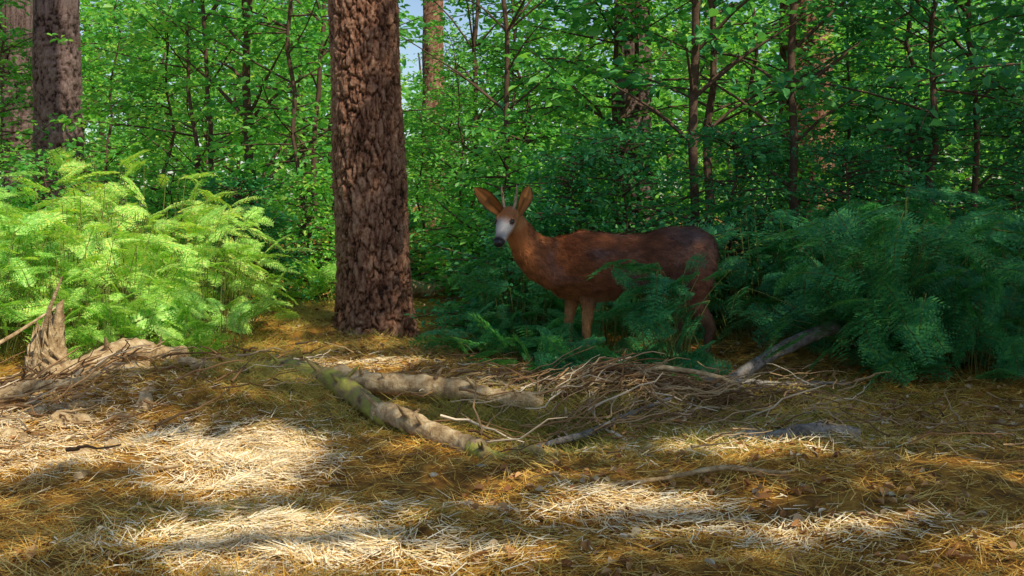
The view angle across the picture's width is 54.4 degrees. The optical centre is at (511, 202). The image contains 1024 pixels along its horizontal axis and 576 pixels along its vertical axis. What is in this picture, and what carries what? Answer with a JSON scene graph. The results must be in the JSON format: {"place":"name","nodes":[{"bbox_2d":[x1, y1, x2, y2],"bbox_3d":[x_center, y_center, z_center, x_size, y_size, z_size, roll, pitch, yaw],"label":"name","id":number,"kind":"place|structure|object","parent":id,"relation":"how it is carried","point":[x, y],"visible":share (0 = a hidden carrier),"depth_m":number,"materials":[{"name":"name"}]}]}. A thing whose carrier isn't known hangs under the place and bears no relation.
{"place":"outdoors","nodes":[
{"label":"outdoors","id":0,"kind":"place"},
{"bbox_2d":[38,335,188,379],"bbox_3d":[-2.076,0.835,5.293,0.207,0.294,0.845,0,0,40],"label":"fallen log","id":1,"kind":"object","parent":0,"point":[119,344],"visible":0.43,"depth_m":5.21,"materials":[{"name":"brown wood"}]},
{"bbox_2d":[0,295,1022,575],"bbox_3d":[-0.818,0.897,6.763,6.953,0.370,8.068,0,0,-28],"label":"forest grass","id":2,"kind":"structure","parent":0,"point":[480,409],"depth_m":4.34,"materials":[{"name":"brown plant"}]},
{"bbox_2d":[0,206,1023,575],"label":"ground","id":3,"kind":"structure","parent":0,"point":[804,502],"depth_m":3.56,"materials":[{"name":"plant"}]},
{"bbox_2d":[0,0,33,202],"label":"pine tree","id":4,"kind":"object","parent":3,"relation":"on","point":[17,17],"visible":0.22,"depth_m":14.28,"materials":[{"name":"brown plant"}]},
{"bbox_2d":[0,276,70,388],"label":"tree stump","id":5,"kind":"object","parent":3,"relation":"on","point":[48,333],"visible":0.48,"depth_m":5.11,"materials":[{"name":"brown wood"}]},
{"bbox_2d":[0,212,87,363],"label":"bracken fern","id":6,"kind":"object","parent":3,"relation":"on","point":[21,279],"visible":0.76,"depth_m":5.74,"materials":[{"name":"green plant"}]},
{"bbox_2d":[0,189,87,337],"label":"bracken fern","id":7,"kind":"object","parent":3,"relation":"on","point":[2,209],"visible":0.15,"depth_m":6.58,"materials":[{"name":"green plant"}]},
{"bbox_2d":[0,371,101,400],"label":"dead branch","id":8,"kind":"object","parent":3,"relation":"on","point":[16,388],"visible":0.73,"depth_m":4.50,"materials":[{"name":"brown wood"}]},
{"bbox_2d":[0,0,103,221],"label":"beech sapling","id":9,"kind":"object","parent":3,"relation":"on","point":[26,44],"visible":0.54,"depth_m":12.18,"materials":[{"name":"green plant"}]},
{"bbox_2d":[31,0,85,248],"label":"pine tree","id":10,"kind":"object","parent":3,"relation":"on","point":[57,76],"visible":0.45,"depth_m":11.78,"materials":[{"name":"brown plant"}]},
{"bbox_2d":[0,137,120,291],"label":"forest shrub","id":11,"kind":"object","parent":3,"relation":"on","point":[28,204],"visible":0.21,"depth_m":9.24,"materials":[{"name":"green plant"}]},
{"bbox_2d":[0,0,165,187],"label":"beech sapling","id":12,"kind":"object","parent":3,"relation":"on","point":[124,10],"visible":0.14,"depth_m":18.62,"materials":[{"name":"green plant"}]},
{"bbox_2d":[0,0,182,223],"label":"beech sapling","id":13,"kind":"object","parent":3,"relation":"on","point":[86,52],"visible":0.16,"depth_m":16.83,"materials":[{"name":"green plant"}]},
{"bbox_2d":[0,0,207,248],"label":"beech sapling","id":14,"kind":"object","parent":3,"relation":"on","point":[103,17],"visible":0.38,"depth_m":14.20,"materials":[{"name":"green plant"}]},
{"bbox_2d":[0,175,218,351],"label":"bracken fern","id":15,"kind":"object","parent":3,"relation":"on","point":[88,262],"visible":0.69,"depth_m":6.12,"materials":[{"name":"green plant"}]},
{"bbox_2d":[27,261,201,365],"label":"bracken fern","id":16,"kind":"object","parent":3,"relation":"on","point":[109,331],"visible":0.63,"depth_m":5.66,"materials":[{"name":"green plant"}]},
{"bbox_2d":[0,357,237,481],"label":"broken wood","id":17,"kind":"object","parent":3,"relation":"on","point":[77,417],"visible":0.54,"depth_m":4.24,"materials":[{"name":"brown wood"}]},
{"bbox_2d":[32,293,225,361],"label":"fern","id":18,"kind":"object","parent":3,"relation":"on","point":[135,329],"visible":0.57,"depth_m":5.70,"materials":[{"name":"green plant"}]},
{"bbox_2d":[36,0,232,252],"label":"beech sapling","id":19,"kind":"object","parent":3,"relation":"on","point":[146,82],"visible":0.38,"depth_m":11.47,"materials":[{"name":"green plant"}]},
{"bbox_2d":[2,146,280,335],"bbox_3d":[-2.717,0.287,7.432,2.061,1.383,2.054,0,0,-36],"label":"bracken fern","id":20,"kind":"object","parent":3,"relation":"on","point":[69,167],"visible":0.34,"depth_m":7.22,"materials":[{"name":"green plant"}]},
{"bbox_2d":[112,146,238,277],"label":"forest shrub","id":21,"kind":"object","parent":3,"relation":"on","point":[158,206],"visible":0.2,"depth_m":9.75,"materials":[{"name":"green plant"}]},
{"bbox_2d":[47,0,321,286],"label":"beech sapling","id":22,"kind":"object","parent":3,"relation":"on","point":[142,40],"visible":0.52,"depth_m":10.35,"materials":[{"name":"green plant"}]},
{"bbox_2d":[108,0,285,261],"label":"young tree","id":23,"kind":"object","parent":3,"relation":"on","point":[209,117],"visible":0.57,"depth_m":10.56,"materials":[{"name":"brown plant"}]},
{"bbox_2d":[109,0,304,231],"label":"beech sapling","id":24,"kind":"object","parent":3,"relation":"on","point":[194,94],"visible":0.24,"depth_m":16.33,"materials":[{"name":"green plant"}]},
{"bbox_2d":[111,203,316,343],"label":"bracken fern","id":25,"kind":"object","parent":3,"relation":"on","point":[256,287],"visible":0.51,"depth_m":6.92,"materials":[{"name":"green plant"}]},
{"bbox_2d":[147,291,281,360],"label":"fern","id":26,"kind":"object","parent":3,"relation":"on","point":[206,340],"visible":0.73,"depth_m":6.05,"materials":[{"name":"green plant"}]},
{"bbox_2d":[128,0,328,244],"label":"beech sapling","id":27,"kind":"object","parent":3,"relation":"on","point":[280,59],"visible":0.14,"depth_m":19.40,"materials":[{"name":"green plant"}]},
{"bbox_2d":[169,171,323,295],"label":"forest shrub","id":28,"kind":"object","parent":3,"relation":"on","point":[214,187],"visible":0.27,"depth_m":9.51,"materials":[{"name":"green plant"}]},
{"bbox_2d":[174,0,330,277],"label":"young tree","id":29,"kind":"object","parent":3,"relation":"on","point":[246,73],"visible":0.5,"depth_m":10.13,"materials":[{"name":"brown plant"}]},
{"bbox_2d":[203,202,324,308],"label":"forest shrub","id":30,"kind":"object","parent":3,"relation":"on","point":[281,220],"visible":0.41,"depth_m":8.57,"materials":[{"name":"green plant"}]},
{"bbox_2d":[209,0,332,253],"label":"beech sapling","id":31,"kind":"object","parent":3,"relation":"on","point":[275,16],"visible":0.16,"depth_m":14.28,"materials":[{"name":"green plant"}]},
{"bbox_2d":[146,0,414,298],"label":"beech sapling","id":32,"kind":"object","parent":3,"relation":"on","point":[321,146],"visible":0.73,"depth_m":9.49,"materials":[{"name":"green plant"}]},
{"bbox_2d":[243,161,336,302],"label":"forest shrub","id":33,"kind":"object","parent":3,"relation":"on","point":[327,249],"visible":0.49,"depth_m":9.19,"materials":[{"name":"green plant"}]},
{"bbox_2d":[267,0,329,287],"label":"young tree","id":34,"kind":"object","parent":3,"relation":"on","point":[318,84],"visible":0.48,"depth_m":10.76,"materials":[{"name":"brown plant"}]},
{"bbox_2d":[273,258,336,304],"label":"fern","id":35,"kind":"object","parent":3,"relation":"on","point":[327,272],"visible":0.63,"depth_m":8.58,"materials":[{"name":"green plant"}]},
{"bbox_2d":[175,0,464,261],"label":"beech sapling","id":36,"kind":"object","parent":3,"relation":"on","point":[306,55],"visible":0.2,"depth_m":12.39,"materials":[{"name":"green plant"}]},
{"bbox_2d":[267,353,389,426],"bbox_3d":[-0.864,0.840,4.622,1.018,0.265,0.164,0,0,44],"label":"mossy log","id":37,"kind":"object","parent":3,"relation":"on","point":[347,388],"visible":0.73,"depth_m":4.51,"materials":[{"name":"wood"}]},
{"bbox_2d":[257,0,457,257],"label":"beech sapling","id":38,"kind":"object","parent":3,"relation":"on","point":[403,15],"visible":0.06,"depth_m":16.58,"materials":[{"name":"green plant"}]},
{"bbox_2d":[327,0,418,340],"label":"pine tree","id":39,"kind":"object","parent":3,"relation":"on","point":[373,275],"visible":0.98,"depth_m":7.13,"materials":[{"name":"brown plant"}]},
{"bbox_2d":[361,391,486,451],"bbox_3d":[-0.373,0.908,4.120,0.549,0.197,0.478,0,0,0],"label":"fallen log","id":40,"kind":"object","parent":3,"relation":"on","point":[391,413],"visible":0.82,"depth_m":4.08,"materials":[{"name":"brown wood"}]},
{"bbox_2d":[420,0,444,238],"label":"pine tree","id":41,"kind":"object","parent":3,"relation":"on","point":[429,7],"visible":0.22,"depth_m":23.77,"materials":[{"name":"brown plant"}]},
{"bbox_2d":[333,364,543,410],"bbox_3d":[-0.354,0.827,4.508,1.009,0.195,0.142,0,0,14],"label":"fallen log","id":42,"kind":"object","parent":3,"relation":"on","point":[393,384],"visible":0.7,"depth_m":4.46,"materials":[{"name":"brown wood"}]},
{"bbox_2d":[403,106,479,279],"bbox_3d":[-0.997,-0.059,11.604,1.434,2.128,1.293,0,0,-27],"label":"beech sapling","id":43,"kind":"object","parent":3,"relation":"on","point":[411,121],"visible":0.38,"depth_m":11.47,"materials":[{"name":"green plant"}]},
{"bbox_2d":[403,33,503,252],"bbox_3d":[-0.834,-0.692,13.790,2.042,3.442,2.185,0,0,11],"label":"beech sapling","id":44,"kind":"object","parent":3,"relation":"on","point":[452,89],"visible":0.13,"depth_m":13.65,"materials":[{"name":"green plant"}]},
{"bbox_2d":[403,19,523,303],"bbox_3d":[-0.541,-0.350,9.466,1.597,2.693,1.709,0,0,44],"label":"beech sapling","id":45,"kind":"object","parent":3,"relation":"on","point":[476,106],"visible":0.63,"depth_m":9.49,"materials":[{"name":"green plant"}]},
{"bbox_2d":[409,143,523,295],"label":"forest shrub","id":46,"kind":"object","parent":3,"relation":"on","point":[422,264],"visible":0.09,"depth_m":10.36,"materials":[{"name":"green plant"}]},
{"bbox_2d":[421,0,546,253],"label":"young tree","id":47,"kind":"object","parent":3,"relation":"on","point":[473,27],"visible":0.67,"depth_m":10.21,"materials":[{"name":"brown plant"}]},
{"bbox_2d":[408,309,572,360],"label":"fern","id":48,"kind":"object","parent":3,"relation":"on","point":[457,333],"visible":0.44,"depth_m":6.02,"materials":[{"name":"green plant"}]},
{"bbox_2d":[418,126,571,324],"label":"forest shrub","id":49,"kind":"object","parent":3,"relation":"on","point":[488,157],"visible":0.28,"depth_m":7.84,"materials":[{"name":"green plant"}]},
{"bbox_2d":[434,257,564,347],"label":"fern","id":50,"kind":"object","parent":3,"relation":"on","point":[525,298],"visible":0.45,"depth_m":6.32,"materials":[{"name":"green plant"}]},
{"bbox_2d":[422,226,580,351],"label":"forest shrub","id":51,"kind":"object","parent":3,"relation":"on","point":[506,251],"visible":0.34,"depth_m":6.40,"materials":[{"name":"green plant"}]},
{"bbox_2d":[404,186,603,339],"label":"forest shrub","id":52,"kind":"object","parent":3,"relation":"on","point":[533,218],"visible":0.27,"depth_m":6.93,"materials":[{"name":"green plant"}]},
{"bbox_2d":[400,0,618,190],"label":"young tree","id":53,"kind":"object","parent":3,"relation":"on","point":[506,27],"visible":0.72,"depth_m":9.12,"materials":[{"name":"brown plant"}]},
{"bbox_2d":[0,304,1023,501],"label":"fallen twigs","id":54,"kind":"object","parent":3,"relation":"on","point":[595,370],"visible":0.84,"depth_m":4.42,"materials":[{"name":"brown wood"}]},
{"bbox_2d":[0,0,1023,231],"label":"distant foliage","id":55,"kind":"object","parent":3,"relation":"on","point":[765,46],"visible":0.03,"depth_m":32.55,"materials":[{"name":"green plant"}]},
{"bbox_2d":[412,0,611,226],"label":"beech sapling","id":56,"kind":"object","parent":3,"relation":"on","point":[532,4],"visible":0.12,"depth_m":16.95,"materials":[{"name":"green plant"}]},
{"bbox_2d":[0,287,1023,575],"bbox_3d":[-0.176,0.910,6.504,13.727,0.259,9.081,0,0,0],"label":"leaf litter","id":57,"kind":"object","parent":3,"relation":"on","point":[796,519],"visible":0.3,"depth_m":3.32,"materials":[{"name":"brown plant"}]},
{"bbox_2d":[409,97,620,294],"bbox_3d":[0.212,0.041,8.520,2.050,1.964,1.749,0,0,-33],"label":"forest shrub","id":58,"kind":"object","parent":3,"relation":"on","point":[513,133],"visible":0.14,"depth_m":8.50,"materials":[{"name":"green plant"}]},
{"bbox_2d":[469,261,581,356],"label":"fern","id":59,"kind":"object","parent":3,"relation":"on","point":[490,287],"visible":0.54,"depth_m":6.21,"materials":[{"name":"green plant"}]},
{"bbox_2d":[406,0,647,224],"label":"beech sapling","id":60,"kind":"object","parent":3,"relation":"on","point":[463,5],"visible":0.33,"depth_m":11.54,"materials":[{"name":"green plant"}]},
{"bbox_2d":[454,0,600,188],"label":"beech sapling","id":61,"kind":"object","parent":3,"relation":"on","point":[500,80],"visible":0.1,"depth_m":18.87,"materials":[{"name":"green plant"}]},
{"bbox_2d":[450,311,612,361],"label":"fern","id":62,"kind":"object","parent":3,"relation":"on","point":[496,338],"visible":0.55,"depth_m":5.80,"materials":[{"name":"green plant"}]},
{"bbox_2d":[470,323,619,376],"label":"fern","id":63,"kind":"object","parent":3,"relation":"on","point":[564,339],"visible":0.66,"depth_m":5.42,"materials":[{"name":"green plant"}]},
{"bbox_2d":[484,146,675,329],"bbox_3d":[0.468,0.302,7.281,1.409,1.442,1.486,0,0,-11],"label":"forest shrub","id":64,"kind":"object","parent":3,"relation":"on","point":[549,179],"visible":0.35,"depth_m":7.24,"materials":[{"name":"green plant"}]},
{"bbox_2d":[474,184,719,369],"bbox_3d":[0.486,0.427,5.638,1.354,1.058,0.509,0,0,11],"label":"roe deer","id":65,"kind":"object","parent":3,"relation":"on","point":[562,266],"visible":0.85,"depth_m":5.58},
{"bbox_2d":[437,0,763,216],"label":"beech sapling","id":66,"kind":"object","parent":3,"relation":"on","point":[615,97],"visible":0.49,"depth_m":9.29,"materials":[{"name":"green plant"}]},
{"bbox_2d":[538,294,675,358],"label":"fern","id":67,"kind":"object","parent":3,"relation":"on","point":[621,325],"visible":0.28,"depth_m":6.23,"materials":[{"name":"green plant"}]},
{"bbox_2d":[509,0,722,177],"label":"beech sapling","id":68,"kind":"object","parent":3,"relation":"on","point":[586,41],"visible":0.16,"depth_m":14.52,"materials":[{"name":"green plant"}]},
{"bbox_2d":[531,325,715,375],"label":"fern","id":69,"kind":"object","parent":3,"relation":"on","point":[550,359],"visible":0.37,"depth_m":5.07,"materials":[{"name":"green plant"}]},
{"bbox_2d":[525,123,734,335],"bbox_3d":[0.845,0.214,7.374,1.651,1.603,1.566,0,0,30],"label":"forest shrub","id":70,"kind":"object","parent":3,"relation":"on","point":[638,141],"visible":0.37,"depth_m":7.30,"materials":[{"name":"green plant"}]},
{"bbox_2d":[616,0,654,226],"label":"pine tree","id":71,"kind":"object","parent":3,"relation":"on","point":[640,95],"visible":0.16,"depth_m":11.02,"materials":[{"name":"brown plant"}]},
{"bbox_2d":[460,0,817,227],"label":"oak sapling","id":72,"kind":"object","parent":3,"relation":"on","point":[575,25],"visible":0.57,"depth_m":9.57,"materials":[{"name":"green plant"}]},
{"bbox_2d":[538,110,748,281],"bbox_3d":[1.286,0.061,8.725,2.292,1.823,2.234,0,0,-27],"label":"forest shrub","id":73,"kind":"object","parent":3,"relation":"on","point":[656,168],"visible":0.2,"depth_m":8.64,"materials":[{"name":"green plant"}]},
{"bbox_2d":[586,251,730,384],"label":"woodland fern","id":74,"kind":"object","parent":3,"relation":"on","point":[655,311],"visible":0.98,"depth_m":5.02,"materials":[{"name":"green plant"}]},
{"bbox_2d":[587,341,732,382],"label":"fern","id":75,"kind":"object","parent":3,"relation":"on","point":[698,354],"visible":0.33,"depth_m":5.08,"materials":[{"name":"green plant"}]},
{"bbox_2d":[601,0,777,201],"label":"beech sapling","id":76,"kind":"object","parent":3,"relation":"on","point":[662,49],"visible":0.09,"depth_m":16.51,"materials":[{"name":"green plant"}]},
{"bbox_2d":[616,464,796,484],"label":"dead branch","id":77,"kind":"object","parent":3,"relation":"on","point":[719,467],"visible":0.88,"depth_m":3.40,"materials":[{"name":"brown wood"}]},
{"bbox_2d":[602,0,821,227],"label":"young tree","id":78,"kind":"object","parent":3,"relation":"on","point":[694,77],"visible":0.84,"depth_m":7.94,"materials":[{"name":"brown plant"}]},
{"bbox_2d":[653,8,779,264],"bbox_3d":[3.408,-0.891,14.513,2.607,3.867,2.350,0,0,44],"label":"beech sapling","id":79,"kind":"object","parent":3,"relation":"on","point":[746,71],"visible":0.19,"depth_m":14.34,"materials":[{"name":"green plant"}]},
{"bbox_2d":[565,0,895,226],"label":"oak sapling","id":80,"kind":"object","parent":3,"relation":"on","point":[714,48],"visible":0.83,"depth_m":8.18,"materials":[{"name":"green plant"}]},
{"bbox_2d":[625,117,835,324],"bbox_3d":[1.613,0.192,7.309,1.566,1.603,1.651,0,0,-31],"label":"forest shrub","id":81,"kind":"object","parent":3,"relation":"on","point":[767,156],"visible":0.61,"depth_m":7.19,"materials":[{"name":"green plant"}]},
{"bbox_2d":[660,320,846,391],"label":"dead branch","id":82,"kind":"object","parent":3,"relation":"on","point":[755,364],"visible":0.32,"depth_m":5.33,"materials":[{"name":"grey wood"}]},
{"bbox_2d":[650,0,896,243],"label":"beech sapling","id":83,"kind":"object","parent":3,"relation":"on","point":[777,38],"visible":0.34,"depth_m":10.64,"materials":[{"name":"green plant"}]},
{"bbox_2d":[700,129,865,301],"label":"forest shrub","id":84,"kind":"object","parent":3,"relation":"on","point":[803,162],"visible":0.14,"depth_m":8.72,"materials":[{"name":"green plant"}]},
{"bbox_2d":[683,196,894,353],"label":"woodland fern","id":85,"kind":"object","parent":3,"relation":"on","point":[752,277],"visible":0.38,"depth_m":6.56,"materials":[{"name":"green plant"}]},
{"bbox_2d":[657,0,927,287],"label":"young tree","id":86,"kind":"object","parent":3,"relation":"on","point":[793,168],"visible":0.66,"depth_m":7.88,"materials":[{"name":"brown plant"}]},
{"bbox_2d":[776,0,819,229],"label":"pine tree","id":87,"kind":"object","parent":3,"relation":"on","point":[783,49],"visible":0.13,"depth_m":11.02,"materials":[{"name":"brown plant"}]},
{"bbox_2d":[742,422,860,442],"bbox_3d":[1.162,0.915,3.955,0.501,0.110,0.097,0,0,-11],"label":"fallen log","id":88,"kind":"object","parent":3,"relation":"on","point":[799,429],"visible":0.59,"depth_m":3.92,"materials":[{"name":"brown wood"}]},
{"bbox_2d":[714,0,948,251],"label":"beech sapling","id":89,"kind":"object","parent":3,"relation":"on","point":[856,27],"visible":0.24,"depth_m":9.67,"materials":[{"name":"green plant"}]},
{"bbox_2d":[751,134,955,321],"bbox_3d":[2.368,0.249,7.052,1.486,1.443,1.409,0,0,13],"label":"forest shrub","id":90,"kind":"object","parent":3,"relation":"on","point":[873,174],"visible":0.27,"depth_m":7.02,"materials":[{"name":"green plant"}]},
{"bbox_2d":[720,203,1023,389],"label":"woodland fern","id":91,"kind":"object","parent":3,"relation":"on","point":[915,323],"visible":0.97,"depth_m":5.11,"materials":[{"name":"green plant"}]},
{"bbox_2d":[730,180,1023,369],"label":"woodland fern","id":92,"kind":"object","parent":3,"relation":"on","point":[1017,239],"visible":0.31,"depth_m":5.87,"materials":[{"name":"green plant"}]},
{"bbox_2d":[734,0,1023,255],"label":"oak sapling","id":93,"kind":"object","parent":3,"relation":"on","point":[782,80],"visible":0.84,"depth_m":7.59,"materials":[{"name":"green plant"}]},
{"bbox_2d":[756,185,1023,351],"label":"woodland fern","id":94,"kind":"object","parent":3,"relation":"on","point":[972,196],"visible":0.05,"depth_m":6.72,"materials":[{"name":"green plant"}]},
{"bbox_2d":[819,9,962,286],"bbox_3d":[4.165,-0.666,11.806,2.253,3.343,2.031,0,0,27],"label":"beech sapling","id":95,"kind":"object","parent":3,"relation":"on","point":[897,29],"visible":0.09,"depth_m":11.84,"materials":[{"name":"green plant"}]},
{"bbox_2d":[779,86,1014,277],"bbox_3d":[3.430,0.005,9.184,2.035,2.084,2.147,0,0,-37],"label":"forest shrub","id":96,"kind":"object","parent":3,"relation":"on","point":[869,100],"visible":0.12,"depth_m":9.00,"materials":[{"name":"green plant"}]},
{"bbox_2d":[783,0,1023,259],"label":"beech sapling","id":97,"kind":"object","parent":3,"relation":"on","point":[891,85],"visible":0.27,"depth_m":9.68,"materials":[{"name":"green plant"}]},
{"bbox_2d":[795,115,1023,297],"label":"forest shrub","id":98,"kind":"object","parent":3,"relation":"on","point":[905,150],"visible":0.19,"depth_m":7.63,"materials":[{"name":"green plant"}]},
{"bbox_2d":[835,245,1023,378],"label":"woodland fern","id":99,"kind":"object","parent":3,"relation":"on","point":[998,292],"visible":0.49,"depth_m":5.29,"materials":[{"name":"green plant"}]},
{"bbox_2d":[862,0,1023,132],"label":"oak sapling","id":100,"kind":"object","parent":3,"relation":"on","point":[1009,36],"visible":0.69,"depth_m":8.10,"materials":[{"name":"green plant"}]},
{"bbox_2d":[885,0,1023,93],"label":"oak sapling","id":101,"kind":"object","parent":3,"relation":"on","point":[910,78],"visible":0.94,"depth_m":6.14,"materials":[{"name":"green plant"}]},
{"bbox_2d":[891,322,1023,387],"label":"fern","id":102,"kind":"object","parent":3,"relation":"on","point":[1008,366],"visible":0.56,"depth_m":4.93,"materials":[{"name":"green plant"}]},
{"bbox_2d":[909,202,1023,365],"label":"woodland fern","id":103,"kind":"object","parent":3,"relation":"on","point":[991,264],"visible":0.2,"depth_m":5.89,"materials":[{"name":"green plant"}]},
{"bbox_2d":[916,0,1020,209],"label":"young tree","id":104,"kind":"object","parent":3,"relation":"on","point":[975,186],"visible":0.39,"depth_m":8.34,"materials":[{"name":"brown plant"}]},
{"bbox_2d":[914,74,1023,254],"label":"forest shrub","id":105,"kind":"object","parent":3,"relation":"on","point":[994,189],"visible":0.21,"depth_m":9.02,"materials":[{"name":"green plant"}]},
{"bbox_2d":[937,102,1023,294],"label":"forest shrub","id":106,"kind":"object","parent":3,"relation":"on","point":[1011,150],"visible":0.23,"depth_m":7.38,"materials":[{"name":"green plant"}]},
{"bbox_2d":[0,0,1023,205],"label":"sky","id":107,"kind":"structure","parent":0,"point":[415,8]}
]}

